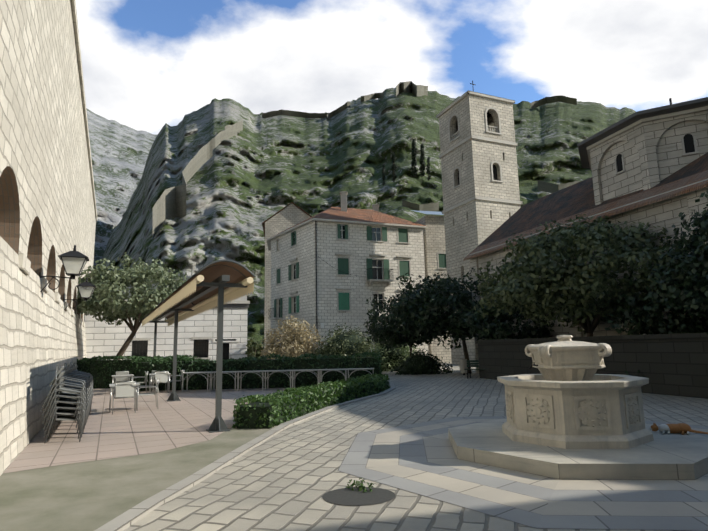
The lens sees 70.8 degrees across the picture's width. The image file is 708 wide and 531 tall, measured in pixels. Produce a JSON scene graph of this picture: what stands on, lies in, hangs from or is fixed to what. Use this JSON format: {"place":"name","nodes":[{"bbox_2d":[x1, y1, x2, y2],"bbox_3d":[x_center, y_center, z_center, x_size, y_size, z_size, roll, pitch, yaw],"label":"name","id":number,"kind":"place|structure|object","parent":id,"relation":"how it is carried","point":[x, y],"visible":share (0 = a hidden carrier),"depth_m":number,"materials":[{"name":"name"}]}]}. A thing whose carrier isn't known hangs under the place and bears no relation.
{"place":"outdoors","nodes":[
{"label":"outdoors","id":0,"kind":"place"},
{"bbox_2d":[86,108,156,267],"bbox_3d":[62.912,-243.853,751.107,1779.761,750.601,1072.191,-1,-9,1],"label":"mountain","id":1,"kind":"structure","parent":0,"point":[119,153],"depth_m":664.92,"materials":[{"name":"grey stone"}]},
{"bbox_2d":[113,264,203,299],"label":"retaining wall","id":2,"kind":"structure","parent":0,"point":[188,277],"depth_m":63.49,"materials":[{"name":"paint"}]},
{"bbox_2d":[0,383,389,530],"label":"concrete apron","id":3,"kind":"object","parent":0,"point":[89,495],"visible":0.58,"depth_m":6.43,"materials":[{"name":"beige concrete"}]},
{"bbox_2d":[3,388,288,472],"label":"terrace tiles","id":4,"kind":"object","parent":3,"relation":"on","point":[125,429],"visible":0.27,"depth_m":10.97,"materials":[{"name":"beige tile"}]},
{"bbox_2d":[41,361,183,442],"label":"patio chairs","id":5,"kind":"object","parent":4,"relation":"on","point":[71,392],"visible":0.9,"depth_m":10.59,"materials":[{"name":"silver metal"}]},
{"bbox_2d":[142,259,254,432],"bbox_3d":[-6.329,2.889,17.530,1.302,3.574,16.443,3,-10,-26],"label":"canopy","id":6,"kind":"object","parent":4,"relation":"on","point":[219,284],"visible":0.94,"depth_m":11.98,"materials":[{"name":"grey fabric"}]},
{"bbox_2d":[182,368,373,391],"bbox_3d":[-3.077,4.700,20.422,7.820,0.780,0.620,-1,-9,1],"label":"arched railing","id":7,"kind":"object","parent":4,"relation":"on","point":[320,376],"visible":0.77,"depth_m":20.20,"materials":[{"name":"silver metal"}]},
{"bbox_2d":[94,381,395,530],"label":"kerb","id":8,"kind":"structure","parent":3,"relation":"on","point":[130,517],"depth_m":6.54,"materials":[{"name":"stone"}]},
{"bbox_2d":[128,351,382,390],"bbox_3d":[-4.219,4.603,21.717,10.962,1.561,1.755,-1,-9,1],"label":"hedge","id":9,"kind":"object","parent":3,"relation":"on","point":[198,381],"visible":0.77,"depth_m":21.28,"materials":[{"name":"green plant"}]},
{"bbox_2d":[232,373,389,428],"bbox_3d":[-0.671,3.862,15.168,1.328,0.730,9.927,-5,-10,20],"label":"hedge","id":10,"kind":"object","parent":3,"relation":"on","point":[273,409],"visible":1,"depth_m":12.49,"materials":[{"name":"green plant"}]},
{"bbox_2d":[267,191,427,354],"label":"house","id":11,"kind":"structure","parent":0,"point":[331,267],"depth_m":45.45,"materials":[{"name":"stone"}]},
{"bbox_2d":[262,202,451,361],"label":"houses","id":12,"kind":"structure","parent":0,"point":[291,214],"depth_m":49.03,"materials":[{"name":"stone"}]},
{"bbox_2d":[99,87,635,356],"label":"mountain","id":13,"kind":"structure","parent":0,"point":[250,178],"depth_m":204.91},
{"bbox_2d":[153,81,579,237],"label":"fortress walls","id":14,"kind":"structure","parent":13,"relation":"on","point":[170,202],"depth_m":199.39,"materials":[{"name":"grey stone"}]},
{"bbox_2d":[381,164,385,184],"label":"cypress","id":15,"kind":"object","parent":13,"relation":"on","point":[383,175],"visible":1,"depth_m":153.63,"materials":[{"name":"green plant"}]},
{"bbox_2d":[391,152,396,181],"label":"cypress","id":16,"kind":"object","parent":13,"relation":"on","point":[394,175],"visible":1,"depth_m":153.12,"materials":[{"name":"green plant"}]},
{"bbox_2d":[410,139,417,174],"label":"cypress","id":17,"kind":"object","parent":13,"relation":"on","point":[413,158],"visible":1,"depth_m":158.17,"materials":[{"name":"green plant"}]},
{"bbox_2d":[419,143,424,176],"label":"cypress","id":18,"kind":"object","parent":13,"relation":"on","point":[422,166],"visible":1,"depth_m":156.88,"materials":[{"name":"green plant"}]},
{"bbox_2d":[426,157,430,180],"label":"cypress","id":19,"kind":"object","parent":13,"relation":"on","point":[428,178],"visible":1,"depth_m":154.11,"materials":[{"name":"green plant"}]},
{"bbox_2d":[75,0,707,134],"label":"sky","id":20,"kind":"structure","parent":0,"point":[147,65],"materials":[{"name":"white"}]},
{"bbox_2d":[124,362,707,530],"bbox_3d":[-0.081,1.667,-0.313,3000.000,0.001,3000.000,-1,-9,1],"label":"ground","id":21,"kind":"structure","parent":0,"point":[287,479],"depth_m":6.53,"materials":[{"name":"grey stone"}]},
{"bbox_2d":[0,0,96,475],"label":"rampart wall","id":22,"kind":"structure","parent":21,"relation":"on","point":[48,212],"depth_m":11.17,"materials":[{"name":"stone"}]},
{"bbox_2d":[39,245,88,291],"bbox_3d":[-7.308,0.115,12.565,1.058,1.322,0.667,3,-10,-26],"label":"lantern","id":23,"kind":"object","parent":22,"relation":"attached to","point":[74,261],"visible":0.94,"depth_m":12.49,"materials":[{"name":"black metal"}]},
{"bbox_2d":[63,278,95,309],"bbox_3d":[-10.335,1.110,18.774,1.058,1.322,0.667,3,-10,-26],"label":"lantern","id":24,"kind":"object","parent":22,"relation":"attached to","point":[86,289],"visible":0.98,"depth_m":18.70,"materials":[{"name":"black metal"}]},
{"bbox_2d":[76,252,186,359],"bbox_3d":[-11.978,2.899,26.806,7.024,6.972,6.570,-1,-9,1],"label":"olive tree","id":25,"kind":"object","parent":21,"relation":"on","point":[136,307],"visible":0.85,"depth_m":25.80,"materials":[{"name":"green plant"}]},
{"bbox_2d":[77,354,197,388],"bbox_3d":[-10.511,5.069,23.856,5.782,1.584,1.608,-2,-9,6],"label":"hedge","id":26,"kind":"object","parent":21,"relation":"on","point":[101,370],"visible":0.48,"depth_m":23.40,"materials":[{"name":"green plant"}]},
{"bbox_2d":[83,295,249,360],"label":"white building","id":27,"kind":"structure","parent":21,"relation":"on","point":[197,335],"depth_m":35.54,"materials":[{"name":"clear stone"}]},
{"bbox_2d":[245,338,260,357],"bbox_3d":[-6.932,6.213,33.946,1.419,2.612,1.117,-1,-9,1],"label":"shrub","id":28,"kind":"object","parent":21,"relation":"on","point":[252,353],"visible":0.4,"depth_m":33.95,"materials":[{"name":"green plant"}]},
{"bbox_2d":[260,315,322,359],"bbox_3d":[-4.407,5.798,36.063,4.958,4.631,4.491,3,-10,-25],"label":"dry shrub","id":29,"kind":"object","parent":21,"relation":"on","point":[292,346],"visible":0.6,"depth_m":35.57,"materials":[{"name":"beige plant"}]},
{"bbox_2d":[310,323,378,357],"bbox_3d":[-0.527,6.179,35.468,5.847,4.412,4.800,-1,-9,1],"label":"shrub","id":30,"kind":"object","parent":21,"relation":"on","point":[347,343],"visible":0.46,"depth_m":34.71,"materials":[{"name":"green plant"}]},
{"bbox_2d":[322,487,394,505],"bbox_3d":[0.056,2.631,5.692,0.840,0.001,0.720,-1,-9,1],"label":"manhole cover","id":31,"kind":"object","parent":21,"relation":"on","point":[348,496],"visible":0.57,"depth_m":5.66,"materials":[{"name":"metal"}]},
{"bbox_2d":[346,478,373,491],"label":"weed tufts","id":32,"kind":"object","parent":31,"relation":"on","point":[361,486],"visible":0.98,"depth_m":5.94,"materials":[{"name":"green plant"}]},
{"bbox_2d":[368,341,419,371],"bbox_3d":[2.622,6.257,33.863,3.824,3.221,3.058,-1,-9,1],"label":"light shrub","id":33,"kind":"object","parent":21,"relation":"on","point":[389,356],"visible":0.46,"depth_m":33.02,"materials":[{"name":"green plant"}]},
{"bbox_2d":[361,293,447,355],"bbox_3d":[3.325,4.173,31.354,5.277,5.053,5.355,3,-10,-26],"label":"tree","id":34,"kind":"object","parent":21,"relation":"on","point":[392,338],"visible":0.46,"depth_m":30.57,"materials":[{"name":"green plant"}]},
{"bbox_2d":[391,349,452,374],"bbox_3d":[3.998,5.862,29.458,3.725,1.827,2.763,-1,-9,1],"label":"shrub","id":35,"kind":"object","parent":21,"relation":"on","point":[418,363],"visible":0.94,"depth_m":28.75,"materials":[{"name":"green plant"}]},
{"bbox_2d":[374,268,504,372],"bbox_3d":[5.931,3.095,29.159,9.574,6.363,7.480,-1,-9,1],"label":"dark tree","id":36,"kind":"object","parent":21,"relation":"on","point":[433,298],"visible":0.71,"depth_m":27.52,"materials":[{"name":"green plant"}]},
{"bbox_2d":[459,359,467,374],"bbox_3d":[6.034,5.590,27.411,0.440,0.850,0.440,-1,-9,1],"label":"litter bin","id":37,"kind":"object","parent":21,"relation":"on","point":[462,364],"visible":0.9,"depth_m":27.25,"materials":[{"name":"grey metal"}]},
{"bbox_2d":[464,360,484,378],"bbox_3d":[6.398,5.071,24.299,1.900,0.872,0.565,-6,-10,27],"label":"bench","id":38,"kind":"object","parent":21,"relation":"on","point":[469,364],"visible":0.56,"depth_m":24.77,"materials":[{"name":"green"}]},
{"bbox_2d":[457,296,553,339],"bbox_3d":[8.018,3.326,24.888,5.435,4.492,4.526,-1,-9,1],"label":"gap tree","id":39,"kind":"object","parent":21,"relation":"on","point":[484,329],"visible":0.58,"depth_m":23.92,"materials":[{"name":"green plant"}]},
{"bbox_2d":[338,416,707,530],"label":"fountain paving bands","id":40,"kind":"object","parent":21,"relation":"on","point":[421,458],"visible":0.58,"depth_m":5.83,"materials":[{"name":"grey stone"}]},
{"bbox_2d":[448,419,707,479],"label":"fountain plinth","id":41,"kind":"structure","parent":40,"relation":"on","point":[672,456],"depth_m":6.66,"materials":[{"name":"beige stone"}]},
{"bbox_2d":[497,335,653,448],"bbox_3d":[3.513,1.949,8.151,2.194,1.610,2.194,-1,-9,1],"label":"fountain","id":42,"kind":"object","parent":41,"relation":"on","point":[567,398],"visible":1,"depth_m":7.39,"materials":[{"name":"stone"}]},
{"bbox_2d":[650,423,707,434],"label":"cat","id":43,"kind":"object","parent":41,"relation":"on","point":[682,428],"visible":1,"depth_m":7.98},
{"bbox_2d":[473,214,684,336],"bbox_3d":[9.465,1.273,19.751,8.901,6.823,8.410,-1,-9,1],"label":"tree","id":44,"kind":"object","parent":21,"relation":"on","point":[531,281],"visible":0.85,"depth_m":18.29,"materials":[{"name":"green plant"}]},
{"bbox_2d":[463,97,707,372],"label":"church","id":45,"kind":"structure","parent":21,"relation":"on","point":[650,166],"depth_m":20.32,"materials":[{"name":"stone"}]},
{"bbox_2d":[476,333,707,398],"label":"churchyard wall","id":46,"kind":"structure","parent":21,"relation":"on","point":[672,364],"depth_m":15.97,"materials":[{"name":"stone"}]},
{"bbox_2d":[604,261,707,334],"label":"gap tree","id":47,"kind":"object","parent":21,"relation":"on","point":[641,320],"visible":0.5,"depth_m":16.68,"materials":[{"name":"green plant"}]},
{"bbox_2d":[645,191,707,334],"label":"tree","id":48,"kind":"object","parent":21,"relation":"on","point":[681,265],"visible":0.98,"depth_m":14.14,"materials":[{"name":"green plant"}]},
{"bbox_2d":[436,80,521,363],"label":"bell tower","id":49,"kind":"structure","parent":0,"point":[482,202],"depth_m":41.88,"materials":[{"name":"stone"}]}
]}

